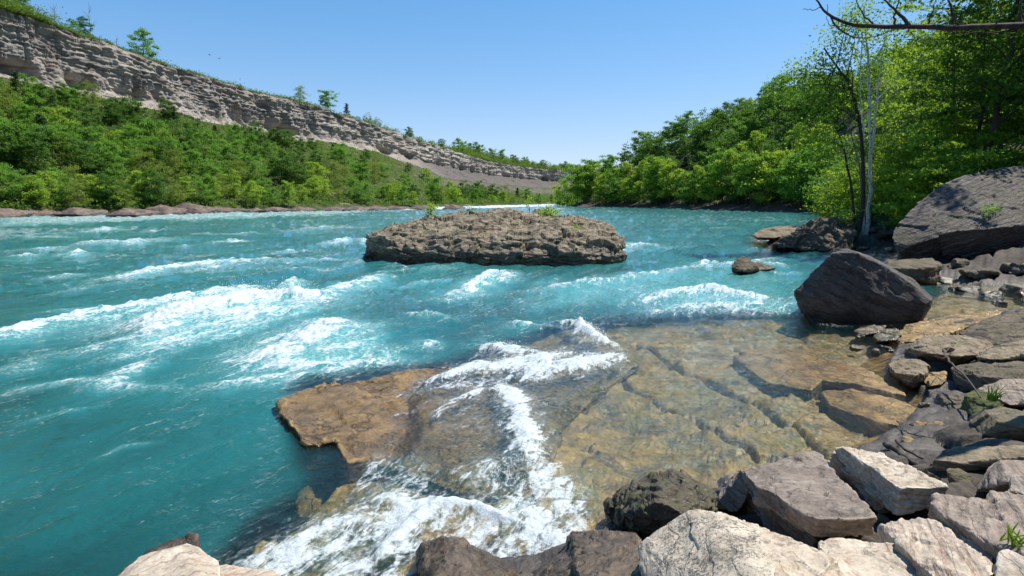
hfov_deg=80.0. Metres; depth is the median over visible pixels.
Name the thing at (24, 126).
broadleaf tree
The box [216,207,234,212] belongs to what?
shore boulder
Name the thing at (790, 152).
broadleaf tree
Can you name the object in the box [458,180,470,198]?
broadleaf tree
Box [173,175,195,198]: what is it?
broadleaf tree
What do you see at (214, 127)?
evergreen tree
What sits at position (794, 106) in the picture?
broadleaf tree
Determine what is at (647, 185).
broadleaf tree
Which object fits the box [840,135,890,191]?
maple tree
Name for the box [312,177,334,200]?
broadleaf tree
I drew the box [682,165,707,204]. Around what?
broadleaf tree
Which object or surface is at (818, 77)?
broadleaf tree
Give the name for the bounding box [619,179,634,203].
broadleaf tree
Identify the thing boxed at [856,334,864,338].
stone
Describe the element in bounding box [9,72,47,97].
broadleaf tree
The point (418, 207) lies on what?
shore boulder
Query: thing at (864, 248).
stone
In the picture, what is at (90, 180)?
broadleaf tree
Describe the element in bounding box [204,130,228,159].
broadleaf tree
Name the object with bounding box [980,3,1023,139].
maple tree
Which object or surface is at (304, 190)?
broadleaf tree
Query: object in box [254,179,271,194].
broadleaf tree
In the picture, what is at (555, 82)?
sky
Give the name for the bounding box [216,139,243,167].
broadleaf tree
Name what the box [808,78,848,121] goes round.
broadleaf tree
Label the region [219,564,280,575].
slab rock
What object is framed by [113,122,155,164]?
broadleaf tree
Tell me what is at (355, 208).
shore boulder
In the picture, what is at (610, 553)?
slab rock
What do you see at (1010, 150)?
sapling
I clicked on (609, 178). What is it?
broadleaf tree
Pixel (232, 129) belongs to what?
broadleaf tree
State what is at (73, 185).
broadleaf tree
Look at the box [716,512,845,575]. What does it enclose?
slab rock
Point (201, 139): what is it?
broadleaf tree
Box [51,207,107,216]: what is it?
shore boulder
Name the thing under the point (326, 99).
broadleaf tree
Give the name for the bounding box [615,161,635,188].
broadleaf tree
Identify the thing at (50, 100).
evergreen tree
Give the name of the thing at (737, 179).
broadleaf tree
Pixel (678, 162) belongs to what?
broadleaf tree
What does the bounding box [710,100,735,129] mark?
broadleaf tree
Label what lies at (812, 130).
broadleaf tree
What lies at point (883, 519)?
stone
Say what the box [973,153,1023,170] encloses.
sapling
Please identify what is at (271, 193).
broadleaf tree
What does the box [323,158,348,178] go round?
broadleaf tree
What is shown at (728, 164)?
broadleaf tree
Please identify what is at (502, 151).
broadleaf tree
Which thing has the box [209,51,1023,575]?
riverbed
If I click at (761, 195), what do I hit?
broadleaf tree
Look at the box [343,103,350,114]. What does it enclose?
evergreen tree
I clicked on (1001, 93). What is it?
maple tree
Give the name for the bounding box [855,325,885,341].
slab rock
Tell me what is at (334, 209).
shore boulder
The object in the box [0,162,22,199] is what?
broadleaf tree
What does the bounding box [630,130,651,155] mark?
broadleaf tree
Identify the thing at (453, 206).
shore boulder
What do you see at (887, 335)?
boulder
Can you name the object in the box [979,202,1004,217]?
plant
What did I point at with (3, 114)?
broadleaf tree
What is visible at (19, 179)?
broadleaf tree
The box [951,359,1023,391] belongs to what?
slab rock
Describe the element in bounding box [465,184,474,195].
broadleaf tree
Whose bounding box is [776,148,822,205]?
broadleaf tree
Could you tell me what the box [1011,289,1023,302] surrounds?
stone
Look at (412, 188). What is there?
broadleaf tree
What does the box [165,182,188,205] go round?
broadleaf tree
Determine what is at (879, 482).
slab rock
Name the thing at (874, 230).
stone
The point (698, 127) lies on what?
broadleaf tree
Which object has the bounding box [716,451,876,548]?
slab rock
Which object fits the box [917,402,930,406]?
stone
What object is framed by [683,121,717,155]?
broadleaf tree
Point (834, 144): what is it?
broadleaf tree
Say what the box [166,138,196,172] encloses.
broadleaf tree
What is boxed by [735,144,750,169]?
broadleaf tree
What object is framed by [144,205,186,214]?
shore boulder
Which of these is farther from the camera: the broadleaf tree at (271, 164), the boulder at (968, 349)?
the broadleaf tree at (271, 164)
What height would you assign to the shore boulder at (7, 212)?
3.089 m
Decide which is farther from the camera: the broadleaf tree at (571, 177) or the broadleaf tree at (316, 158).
the broadleaf tree at (316, 158)
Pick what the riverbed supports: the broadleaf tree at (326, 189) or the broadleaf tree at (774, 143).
the broadleaf tree at (774, 143)
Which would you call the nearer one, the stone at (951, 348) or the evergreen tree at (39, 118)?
the stone at (951, 348)
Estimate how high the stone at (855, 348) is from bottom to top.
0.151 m
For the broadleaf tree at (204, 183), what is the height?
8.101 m
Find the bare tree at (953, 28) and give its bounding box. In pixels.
[806,0,1023,39]
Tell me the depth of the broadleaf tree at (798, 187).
143.92 m
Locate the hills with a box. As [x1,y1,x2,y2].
[0,9,598,213]
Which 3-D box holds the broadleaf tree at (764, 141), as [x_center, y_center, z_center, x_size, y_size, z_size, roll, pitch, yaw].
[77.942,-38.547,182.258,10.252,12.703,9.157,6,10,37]
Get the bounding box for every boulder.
[0,208,34,217]
[25,208,59,215]
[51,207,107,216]
[105,208,158,216]
[117,532,200,575]
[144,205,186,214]
[174,202,217,214]
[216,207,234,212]
[234,208,261,211]
[258,207,289,212]
[287,480,337,529]
[288,206,316,210]
[318,207,344,210]
[343,206,369,210]
[369,206,386,210]
[386,206,408,209]
[409,205,433,209]
[415,536,521,575]
[442,204,464,209]
[603,469,718,538]
[638,509,774,575]
[732,256,775,273]
[751,226,800,239]
[772,217,858,254]
[794,248,933,330]
[872,328,901,344]
[887,258,942,287]
[888,358,929,388]
[892,165,1023,260]
[905,335,993,364]
[935,392,963,409]
[960,388,1005,414]
[970,407,1023,441]
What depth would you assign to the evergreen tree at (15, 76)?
170.96 m
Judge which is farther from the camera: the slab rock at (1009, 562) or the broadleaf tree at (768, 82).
the broadleaf tree at (768, 82)
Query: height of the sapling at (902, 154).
7.447 m
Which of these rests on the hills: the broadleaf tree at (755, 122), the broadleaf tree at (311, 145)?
the broadleaf tree at (311, 145)
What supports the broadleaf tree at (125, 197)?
on the hills
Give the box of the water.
[0,204,1023,575]
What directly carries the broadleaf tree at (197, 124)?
on the hills
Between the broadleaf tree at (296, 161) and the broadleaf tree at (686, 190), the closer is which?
the broadleaf tree at (686, 190)
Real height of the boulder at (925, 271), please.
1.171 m
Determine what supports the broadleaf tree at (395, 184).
on the hills
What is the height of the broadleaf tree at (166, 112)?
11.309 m
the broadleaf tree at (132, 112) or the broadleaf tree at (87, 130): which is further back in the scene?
the broadleaf tree at (132, 112)
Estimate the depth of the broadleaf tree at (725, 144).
210.78 m
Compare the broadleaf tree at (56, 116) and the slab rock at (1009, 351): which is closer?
the slab rock at (1009, 351)
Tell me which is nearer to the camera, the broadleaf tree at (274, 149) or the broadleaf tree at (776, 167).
the broadleaf tree at (776, 167)
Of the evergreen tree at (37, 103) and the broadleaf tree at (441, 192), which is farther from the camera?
the broadleaf tree at (441, 192)
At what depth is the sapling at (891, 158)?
42.45 m
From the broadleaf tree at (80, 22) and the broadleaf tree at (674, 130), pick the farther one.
the broadleaf tree at (674, 130)
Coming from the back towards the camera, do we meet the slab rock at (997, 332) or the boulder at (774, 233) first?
the boulder at (774, 233)
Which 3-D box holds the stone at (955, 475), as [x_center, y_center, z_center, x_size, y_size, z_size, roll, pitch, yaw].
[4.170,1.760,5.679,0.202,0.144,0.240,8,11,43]
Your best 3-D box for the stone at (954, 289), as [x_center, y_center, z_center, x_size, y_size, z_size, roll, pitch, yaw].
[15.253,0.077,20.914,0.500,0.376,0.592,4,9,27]
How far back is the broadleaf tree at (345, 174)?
236.14 m
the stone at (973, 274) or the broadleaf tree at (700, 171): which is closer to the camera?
the stone at (973, 274)
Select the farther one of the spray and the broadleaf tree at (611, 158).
the broadleaf tree at (611, 158)
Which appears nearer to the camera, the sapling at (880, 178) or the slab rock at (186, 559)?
the slab rock at (186, 559)
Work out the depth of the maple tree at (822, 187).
98.56 m
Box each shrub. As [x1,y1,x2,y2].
[421,201,439,214]
[460,204,476,212]
[526,195,533,211]
[533,201,562,216]
[831,209,855,224]
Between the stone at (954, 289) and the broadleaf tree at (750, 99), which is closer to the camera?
the stone at (954, 289)
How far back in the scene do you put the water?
12.57 m
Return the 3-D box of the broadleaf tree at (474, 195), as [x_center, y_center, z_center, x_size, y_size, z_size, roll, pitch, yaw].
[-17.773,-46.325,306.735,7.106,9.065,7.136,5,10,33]
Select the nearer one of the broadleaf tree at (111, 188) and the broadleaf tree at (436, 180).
the broadleaf tree at (111, 188)
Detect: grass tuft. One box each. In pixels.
[986,384,1008,401]
[999,522,1023,549]
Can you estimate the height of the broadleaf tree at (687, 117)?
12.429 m
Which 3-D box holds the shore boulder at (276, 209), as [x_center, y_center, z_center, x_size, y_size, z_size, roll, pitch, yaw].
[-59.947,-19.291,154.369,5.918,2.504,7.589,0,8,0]
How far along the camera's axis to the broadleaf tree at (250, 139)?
226.21 m
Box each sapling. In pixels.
[802,169,855,217]
[815,163,883,213]
[837,153,895,205]
[843,159,897,213]
[853,136,941,204]
[859,113,1014,209]
[862,133,1012,227]
[866,153,982,223]
[877,130,1015,228]
[957,140,1023,168]
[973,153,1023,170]
[995,106,1023,165]
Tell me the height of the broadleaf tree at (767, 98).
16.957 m
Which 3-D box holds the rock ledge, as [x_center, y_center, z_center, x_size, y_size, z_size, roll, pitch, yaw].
[0.367,2.125,9.900,7.508,1.287,4.374,-7,11,-41]
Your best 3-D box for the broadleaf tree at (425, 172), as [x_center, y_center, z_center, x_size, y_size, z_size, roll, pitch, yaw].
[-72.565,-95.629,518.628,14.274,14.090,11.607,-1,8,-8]
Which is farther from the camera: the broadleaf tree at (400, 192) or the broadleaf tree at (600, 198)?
the broadleaf tree at (600, 198)
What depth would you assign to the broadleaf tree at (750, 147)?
184.36 m
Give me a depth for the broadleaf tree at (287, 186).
172.76 m
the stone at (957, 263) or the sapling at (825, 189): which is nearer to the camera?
the stone at (957, 263)
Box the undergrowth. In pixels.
[0,0,615,209]
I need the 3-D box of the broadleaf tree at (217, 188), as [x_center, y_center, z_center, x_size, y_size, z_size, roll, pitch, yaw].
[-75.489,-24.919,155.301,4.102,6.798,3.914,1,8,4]
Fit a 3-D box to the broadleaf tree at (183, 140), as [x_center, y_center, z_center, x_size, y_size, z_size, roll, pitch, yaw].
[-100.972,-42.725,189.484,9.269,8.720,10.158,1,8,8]
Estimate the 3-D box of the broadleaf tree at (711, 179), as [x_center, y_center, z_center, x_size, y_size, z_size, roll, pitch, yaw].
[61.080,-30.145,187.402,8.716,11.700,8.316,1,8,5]
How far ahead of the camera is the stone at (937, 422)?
7.89 m
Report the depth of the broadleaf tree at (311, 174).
225.10 m
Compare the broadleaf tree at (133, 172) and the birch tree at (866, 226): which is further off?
the broadleaf tree at (133, 172)
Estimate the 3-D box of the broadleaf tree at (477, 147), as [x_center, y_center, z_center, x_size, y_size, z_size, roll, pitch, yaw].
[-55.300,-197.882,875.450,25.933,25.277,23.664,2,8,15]
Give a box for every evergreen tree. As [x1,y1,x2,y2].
[6,71,26,100]
[31,92,51,117]
[31,113,59,157]
[46,89,54,105]
[168,106,179,127]
[210,125,218,138]
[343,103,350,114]
[678,155,691,185]
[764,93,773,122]
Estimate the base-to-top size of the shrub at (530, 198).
0.988 m
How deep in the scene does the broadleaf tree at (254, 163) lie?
192.04 m
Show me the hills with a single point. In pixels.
(48, 54)
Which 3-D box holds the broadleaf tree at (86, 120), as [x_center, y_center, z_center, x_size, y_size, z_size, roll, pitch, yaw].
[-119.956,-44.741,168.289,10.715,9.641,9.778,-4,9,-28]
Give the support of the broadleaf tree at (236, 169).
on the hills
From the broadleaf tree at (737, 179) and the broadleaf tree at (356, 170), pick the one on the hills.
the broadleaf tree at (356, 170)
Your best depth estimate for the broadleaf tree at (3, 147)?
125.96 m
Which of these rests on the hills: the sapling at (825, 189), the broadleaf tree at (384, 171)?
the broadleaf tree at (384, 171)
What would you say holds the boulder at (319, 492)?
on the riverbed
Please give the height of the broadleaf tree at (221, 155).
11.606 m
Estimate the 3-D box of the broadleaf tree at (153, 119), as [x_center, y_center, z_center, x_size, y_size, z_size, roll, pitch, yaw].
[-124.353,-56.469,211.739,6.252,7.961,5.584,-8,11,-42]
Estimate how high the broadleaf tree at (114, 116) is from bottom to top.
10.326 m
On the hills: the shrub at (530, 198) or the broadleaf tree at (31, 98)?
the broadleaf tree at (31, 98)
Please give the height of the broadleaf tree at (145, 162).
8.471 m
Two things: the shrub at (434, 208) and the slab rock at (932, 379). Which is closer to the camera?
the slab rock at (932, 379)
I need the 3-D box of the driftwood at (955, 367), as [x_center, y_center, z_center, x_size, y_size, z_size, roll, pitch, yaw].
[6.403,1.165,8.888,0.302,0.173,2.334,4,9,27]
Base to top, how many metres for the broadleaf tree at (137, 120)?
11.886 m
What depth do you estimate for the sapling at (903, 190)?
35.70 m
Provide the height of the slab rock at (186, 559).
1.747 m
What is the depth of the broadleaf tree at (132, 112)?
208.10 m
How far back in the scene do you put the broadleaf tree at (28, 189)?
113.40 m
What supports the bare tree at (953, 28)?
on the riverbed
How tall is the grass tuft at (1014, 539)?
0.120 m
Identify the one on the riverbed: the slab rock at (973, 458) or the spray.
the slab rock at (973, 458)
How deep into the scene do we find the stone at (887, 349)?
11.94 m
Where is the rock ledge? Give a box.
[275,341,638,503]
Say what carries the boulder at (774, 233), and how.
on the riverbed
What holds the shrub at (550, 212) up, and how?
on the rock island
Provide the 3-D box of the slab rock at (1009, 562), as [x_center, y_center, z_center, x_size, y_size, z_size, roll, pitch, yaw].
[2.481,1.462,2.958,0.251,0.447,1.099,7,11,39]
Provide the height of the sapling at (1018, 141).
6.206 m
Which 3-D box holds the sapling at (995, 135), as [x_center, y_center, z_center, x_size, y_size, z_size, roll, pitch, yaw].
[26.035,-5.747,35.542,8.699,6.826,7.066,-3,9,-21]
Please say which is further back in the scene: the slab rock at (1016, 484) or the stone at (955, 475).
the stone at (955, 475)
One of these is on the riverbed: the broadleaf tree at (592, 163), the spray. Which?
the broadleaf tree at (592, 163)
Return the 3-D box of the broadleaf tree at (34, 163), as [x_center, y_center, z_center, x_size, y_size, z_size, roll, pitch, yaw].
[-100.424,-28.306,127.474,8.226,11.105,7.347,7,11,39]
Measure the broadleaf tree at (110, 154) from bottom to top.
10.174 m
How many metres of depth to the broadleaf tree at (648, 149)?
259.55 m
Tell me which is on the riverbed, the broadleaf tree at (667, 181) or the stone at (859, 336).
the broadleaf tree at (667, 181)
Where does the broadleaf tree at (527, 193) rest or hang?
on the hills
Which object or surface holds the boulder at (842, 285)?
on the riverbed
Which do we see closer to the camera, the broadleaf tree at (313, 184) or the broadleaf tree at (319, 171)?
the broadleaf tree at (313, 184)
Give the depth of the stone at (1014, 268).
22.62 m
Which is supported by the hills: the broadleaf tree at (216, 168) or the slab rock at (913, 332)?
the broadleaf tree at (216, 168)
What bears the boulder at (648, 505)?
on the riverbed
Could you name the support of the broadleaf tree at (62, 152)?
on the hills
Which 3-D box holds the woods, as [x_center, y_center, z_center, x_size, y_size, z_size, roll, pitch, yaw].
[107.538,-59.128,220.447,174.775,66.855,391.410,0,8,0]
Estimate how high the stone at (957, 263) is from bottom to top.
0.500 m
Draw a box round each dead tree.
[818,107,864,213]
[820,105,858,223]
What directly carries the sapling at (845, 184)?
on the riverbed
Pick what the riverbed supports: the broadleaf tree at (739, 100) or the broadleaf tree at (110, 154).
the broadleaf tree at (739, 100)
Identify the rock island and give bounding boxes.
[362,207,627,266]
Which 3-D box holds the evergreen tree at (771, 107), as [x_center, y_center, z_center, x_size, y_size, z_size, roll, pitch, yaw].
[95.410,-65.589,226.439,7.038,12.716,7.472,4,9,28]
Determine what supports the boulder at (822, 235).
on the riverbed
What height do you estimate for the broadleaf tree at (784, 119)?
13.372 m
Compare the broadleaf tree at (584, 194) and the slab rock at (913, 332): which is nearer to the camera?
the slab rock at (913, 332)
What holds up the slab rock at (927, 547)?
on the slab rock at (855, 557)
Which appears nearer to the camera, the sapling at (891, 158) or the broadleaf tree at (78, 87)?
the sapling at (891, 158)
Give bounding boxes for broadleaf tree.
[0,84,28,122]
[0,111,10,131]
[0,116,37,160]
[0,118,41,168]
[0,124,25,161]
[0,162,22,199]
[0,170,18,196]
[1,91,50,128]
[1,167,27,200]
[8,125,54,171]
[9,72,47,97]
[9,102,36,126]
[11,0,36,10]
[19,170,63,206]
[19,181,43,201]
[26,166,76,200]
[27,107,78,141]
[30,83,58,111]
[38,121,69,152]
[50,162,91,198]
[51,81,74,99]
[52,134,77,160]
[53,122,77,146]
[55,87,82,107]
[57,121,105,153]
[58,18,81,31]
[59,107,81,133]
[59,137,110,175]
[60,108,97,137]
[60,178,92,207]
[66,82,88,107]
[75,174,102,197]
[76,15,93,36]
[76,175,127,203]
[79,80,108,104]
[79,102,105,136]
[90,142,129,175]
[90,172,133,202]
[93,130,127,154]
[95,96,132,125]
[100,138,140,169]
[107,123,143,151]
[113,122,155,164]
[113,185,140,207]
[114,95,141,121]
[121,170,153,198]
[125,114,150,145]
[126,26,160,57]
[126,147,168,174]
[128,97,148,123]
[128,167,172,206]
[135,137,181,172]
[136,116,174,156]
[144,166,179,204]
[146,115,161,130]
[146,128,177,155]
[155,97,182,121]
[156,145,189,179]
[159,118,201,154]
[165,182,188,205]
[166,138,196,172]
[169,137,198,156]
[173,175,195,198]
[179,148,216,176]
[185,173,223,202]
[190,120,206,137]
[193,128,219,160]
[200,160,226,182]
[203,143,238,174]
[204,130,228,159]
[208,177,222,199]
[211,172,236,197]
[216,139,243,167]
[220,122,243,142]
[224,169,240,198]
[225,157,253,185]
[231,124,249,138]
[237,153,270,181]
[238,133,263,156]
[239,180,266,205]
[246,121,266,138]
[251,130,272,157]
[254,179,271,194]
[259,158,277,183]
[261,187,279,203]
[264,142,279,158]
[266,128,280,140]
[267,148,297,183]
[272,128,297,148]
[278,180,297,206]
[283,163,310,185]
[286,150,300,164]
[292,85,309,100]
[293,148,311,168]
[295,136,309,151]
[295,184,309,201]
[303,175,322,198]
[304,137,319,149]
[304,164,314,181]
[305,161,330,186]
[307,149,325,165]
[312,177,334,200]
[318,89,339,107]
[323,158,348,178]
[324,145,343,159]
[328,173,352,198]
[331,163,355,184]
[332,142,347,154]
[332,146,355,164]
[341,176,363,197]
[344,160,370,180]
[353,181,374,201]
[354,154,369,171]
[360,148,372,159]
[364,160,388,182]
[372,185,387,198]
[376,161,392,177]
[380,183,398,202]
[391,180,405,195]
[393,185,411,205]
[397,173,414,189]
[404,161,411,171]
[405,126,414,136]
[407,183,422,197]
[407,191,417,203]
[420,167,433,181]
[420,176,441,195]
[424,183,442,203]
[432,185,448,202]
[437,138,446,146]
[445,181,459,198]
[448,187,462,202]
[451,138,465,151]
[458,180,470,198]
[459,140,469,153]
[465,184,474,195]
[467,141,483,153]
[468,180,483,194]
[470,187,484,202]
[476,186,491,200]
[485,148,496,158]
[487,183,500,197]
[488,195,496,201]
[494,149,505,158]
[496,183,510,196]
[498,190,506,202]
[520,187,531,198]
[533,193,542,202]
[550,179,576,205]
[557,163,594,203]
[566,163,605,201]
[570,168,599,200]
[579,158,613,184]
[592,182,605,204]
[596,154,622,179]
[596,170,622,198]
[604,177,628,203]
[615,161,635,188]
[617,148,630,167]
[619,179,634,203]
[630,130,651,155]
[630,160,649,194]
[632,181,646,203]
[642,136,671,163]
[642,155,677,201]
[642,172,661,199]
[646,157,673,203]
[648,159,684,200]
[657,161,684,204]
[662,121,682,143]
[666,133,689,157]
[669,171,688,202]
[671,171,706,204]
[676,110,698,135]
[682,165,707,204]
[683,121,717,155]
[685,116,728,155]
[685,167,710,200]
[695,141,721,171]
[695,146,744,202]
[695,171,726,206]
[705,142,721,159]
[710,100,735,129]
[710,149,743,202]
[718,117,754,151]
[718,140,740,161]
[722,169,754,203]
[731,98,756,121]
[732,151,774,205]
[733,149,788,205]
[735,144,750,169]
[736,130,767,172]
[737,97,757,115]
[737,110,754,135]
[745,115,771,144]
[754,134,799,180]
[756,85,773,103]
[756,138,779,156]
[757,71,799,119]
[763,153,784,198]
[763,158,800,203]
[764,81,788,98]
[766,142,823,199]
[773,112,806,146]
[776,144,844,203]
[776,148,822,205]
[778,94,813,123]
[785,122,808,149]
[790,93,819,121]
[791,160,836,205]
[795,77,829,115]
[795,123,836,151]
[804,132,859,174]
[807,70,827,100]
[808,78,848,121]
[828,69,862,100]
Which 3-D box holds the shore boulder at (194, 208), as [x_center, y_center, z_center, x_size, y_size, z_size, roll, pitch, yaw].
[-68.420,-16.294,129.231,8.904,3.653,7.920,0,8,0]
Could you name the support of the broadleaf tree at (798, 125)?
on the riverbed
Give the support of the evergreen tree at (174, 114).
on the hills
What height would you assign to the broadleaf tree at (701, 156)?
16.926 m
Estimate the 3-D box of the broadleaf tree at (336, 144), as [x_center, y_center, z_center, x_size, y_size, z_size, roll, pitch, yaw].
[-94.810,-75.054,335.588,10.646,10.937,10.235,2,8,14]
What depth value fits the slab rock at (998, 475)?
4.36 m
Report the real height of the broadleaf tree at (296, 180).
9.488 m
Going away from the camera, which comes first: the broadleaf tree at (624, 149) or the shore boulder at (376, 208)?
the shore boulder at (376, 208)
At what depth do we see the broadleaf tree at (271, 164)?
209.47 m
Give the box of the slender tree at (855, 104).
[766,3,883,234]
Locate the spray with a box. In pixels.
[140,276,611,432]
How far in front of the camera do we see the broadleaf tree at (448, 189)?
357.46 m
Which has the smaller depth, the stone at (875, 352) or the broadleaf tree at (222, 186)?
the stone at (875, 352)
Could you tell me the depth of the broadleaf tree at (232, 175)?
162.71 m
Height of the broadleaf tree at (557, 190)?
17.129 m
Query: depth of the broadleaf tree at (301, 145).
311.66 m
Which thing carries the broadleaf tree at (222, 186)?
on the hills
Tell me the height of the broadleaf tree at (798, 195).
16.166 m
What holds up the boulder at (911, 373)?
on the riverbed
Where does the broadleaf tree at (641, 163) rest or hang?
on the riverbed
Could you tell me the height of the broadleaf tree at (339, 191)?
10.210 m
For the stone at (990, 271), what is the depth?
22.36 m
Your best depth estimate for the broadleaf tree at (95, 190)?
124.53 m
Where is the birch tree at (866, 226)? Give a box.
[828,0,935,235]
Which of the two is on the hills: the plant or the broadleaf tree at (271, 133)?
the broadleaf tree at (271, 133)
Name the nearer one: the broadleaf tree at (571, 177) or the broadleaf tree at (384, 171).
the broadleaf tree at (571, 177)
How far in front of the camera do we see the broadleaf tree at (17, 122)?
128.50 m
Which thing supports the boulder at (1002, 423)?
on the riverbed
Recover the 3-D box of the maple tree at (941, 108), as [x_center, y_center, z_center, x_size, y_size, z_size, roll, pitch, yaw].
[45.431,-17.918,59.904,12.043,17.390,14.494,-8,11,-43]
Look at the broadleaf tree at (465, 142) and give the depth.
820.13 m
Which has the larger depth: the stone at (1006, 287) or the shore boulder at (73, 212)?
the shore boulder at (73, 212)
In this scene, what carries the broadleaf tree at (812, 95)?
on the riverbed
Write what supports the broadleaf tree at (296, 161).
on the hills
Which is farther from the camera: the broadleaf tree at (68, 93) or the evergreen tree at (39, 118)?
the broadleaf tree at (68, 93)
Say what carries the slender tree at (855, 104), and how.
on the riverbed
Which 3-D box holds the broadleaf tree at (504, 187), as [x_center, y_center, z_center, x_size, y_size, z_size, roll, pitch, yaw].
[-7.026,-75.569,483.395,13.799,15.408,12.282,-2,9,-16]
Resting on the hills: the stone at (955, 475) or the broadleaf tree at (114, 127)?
the broadleaf tree at (114, 127)
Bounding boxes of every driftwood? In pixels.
[882,439,922,464]
[896,421,932,437]
[934,346,980,397]
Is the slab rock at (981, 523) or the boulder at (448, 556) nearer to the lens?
the slab rock at (981, 523)
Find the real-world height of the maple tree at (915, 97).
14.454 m
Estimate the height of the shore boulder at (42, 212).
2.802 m
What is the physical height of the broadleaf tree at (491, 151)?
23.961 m
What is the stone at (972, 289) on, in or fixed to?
on the riverbed
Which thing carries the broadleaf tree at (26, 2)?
on the hills
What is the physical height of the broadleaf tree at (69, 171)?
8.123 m
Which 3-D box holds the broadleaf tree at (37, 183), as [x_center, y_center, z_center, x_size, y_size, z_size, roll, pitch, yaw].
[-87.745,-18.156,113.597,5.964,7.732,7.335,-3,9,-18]
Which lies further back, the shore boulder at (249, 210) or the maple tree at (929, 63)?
the shore boulder at (249, 210)
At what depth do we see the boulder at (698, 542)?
3.33 m
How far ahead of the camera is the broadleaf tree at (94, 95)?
203.23 m
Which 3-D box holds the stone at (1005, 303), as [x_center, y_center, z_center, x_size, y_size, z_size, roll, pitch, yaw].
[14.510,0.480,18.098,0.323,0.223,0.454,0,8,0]
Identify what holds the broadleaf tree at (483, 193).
on the hills
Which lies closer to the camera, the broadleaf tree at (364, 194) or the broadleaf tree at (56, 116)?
the broadleaf tree at (56, 116)
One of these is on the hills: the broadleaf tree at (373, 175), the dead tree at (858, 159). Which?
the broadleaf tree at (373, 175)
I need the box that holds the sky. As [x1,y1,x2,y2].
[12,0,1013,168]
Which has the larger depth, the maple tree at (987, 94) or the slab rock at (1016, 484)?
the maple tree at (987, 94)
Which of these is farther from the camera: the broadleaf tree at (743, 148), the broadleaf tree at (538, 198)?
the broadleaf tree at (538, 198)
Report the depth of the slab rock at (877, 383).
10.64 m
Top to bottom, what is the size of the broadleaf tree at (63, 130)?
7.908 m
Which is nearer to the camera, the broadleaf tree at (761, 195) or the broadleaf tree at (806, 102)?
the broadleaf tree at (761, 195)
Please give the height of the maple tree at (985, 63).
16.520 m
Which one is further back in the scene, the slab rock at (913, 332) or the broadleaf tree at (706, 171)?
the broadleaf tree at (706, 171)
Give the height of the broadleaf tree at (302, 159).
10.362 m
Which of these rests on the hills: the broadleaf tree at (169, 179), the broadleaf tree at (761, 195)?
the broadleaf tree at (169, 179)
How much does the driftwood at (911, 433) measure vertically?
0.111 m
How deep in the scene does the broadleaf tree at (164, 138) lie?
184.64 m
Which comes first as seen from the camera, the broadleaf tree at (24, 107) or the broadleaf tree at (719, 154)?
the broadleaf tree at (24, 107)
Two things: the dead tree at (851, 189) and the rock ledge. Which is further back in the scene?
the dead tree at (851, 189)
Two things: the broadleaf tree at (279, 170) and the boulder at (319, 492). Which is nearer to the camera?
the boulder at (319, 492)
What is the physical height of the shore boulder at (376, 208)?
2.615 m
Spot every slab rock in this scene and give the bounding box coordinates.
[118,543,221,575]
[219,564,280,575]
[532,530,641,575]
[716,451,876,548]
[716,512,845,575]
[733,350,905,401]
[818,538,915,575]
[820,388,915,435]
[827,446,947,514]
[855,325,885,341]
[877,517,992,575]
[887,310,1000,348]
[923,371,946,386]
[928,490,1023,575]
[930,445,1023,470]
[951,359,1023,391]
[959,308,1023,345]
[976,340,1023,361]
[977,460,1023,491]
[978,379,1023,408]
[993,549,1023,575]
[1008,475,1023,494]
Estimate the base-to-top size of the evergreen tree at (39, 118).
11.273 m
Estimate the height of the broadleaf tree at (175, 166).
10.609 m
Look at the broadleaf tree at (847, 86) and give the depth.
185.39 m
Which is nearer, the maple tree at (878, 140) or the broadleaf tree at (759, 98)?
the maple tree at (878, 140)
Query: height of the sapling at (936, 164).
6.516 m
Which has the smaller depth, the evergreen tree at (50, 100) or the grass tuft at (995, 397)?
the grass tuft at (995, 397)
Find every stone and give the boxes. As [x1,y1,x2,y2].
[589,530,599,538]
[849,344,862,351]
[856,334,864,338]
[857,246,869,250]
[869,226,882,233]
[870,348,879,356]
[876,230,892,239]
[876,514,890,523]
[883,346,893,352]
[884,247,893,251]
[901,436,913,441]
[909,421,926,425]
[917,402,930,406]
[922,470,941,479]
[928,421,943,424]
[938,277,953,284]
[944,346,954,351]
[946,468,972,483]
[948,286,964,295]
[951,258,969,268]
[958,269,992,278]
[958,285,983,294]
[976,290,1004,301]
[977,267,1000,277]
[992,300,1007,307]
[998,283,1023,296]
[1000,262,1023,274]
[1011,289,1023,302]
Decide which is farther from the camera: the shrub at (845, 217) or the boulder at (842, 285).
the shrub at (845, 217)
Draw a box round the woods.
[554,9,1023,221]
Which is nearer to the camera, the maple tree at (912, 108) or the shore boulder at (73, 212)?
the maple tree at (912, 108)
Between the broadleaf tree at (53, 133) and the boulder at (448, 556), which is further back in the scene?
the broadleaf tree at (53, 133)
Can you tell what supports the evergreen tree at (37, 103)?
on the hills
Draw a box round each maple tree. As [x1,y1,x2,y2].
[815,177,830,209]
[836,51,984,165]
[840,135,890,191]
[851,112,921,167]
[853,0,1023,141]
[862,34,976,141]
[871,0,1023,167]
[880,0,1023,171]
[894,38,976,134]
[900,0,1020,148]
[926,0,1023,148]
[946,0,1023,137]
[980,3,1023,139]
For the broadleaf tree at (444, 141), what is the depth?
720.22 m
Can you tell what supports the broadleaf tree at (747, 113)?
on the riverbed
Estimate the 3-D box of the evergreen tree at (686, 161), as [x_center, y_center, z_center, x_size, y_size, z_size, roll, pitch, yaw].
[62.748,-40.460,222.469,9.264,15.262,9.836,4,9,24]
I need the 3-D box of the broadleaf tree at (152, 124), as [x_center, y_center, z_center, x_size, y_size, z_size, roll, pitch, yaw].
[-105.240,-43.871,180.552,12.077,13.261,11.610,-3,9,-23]
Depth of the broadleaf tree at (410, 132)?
601.48 m
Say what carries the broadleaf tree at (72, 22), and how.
on the hills
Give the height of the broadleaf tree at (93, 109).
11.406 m

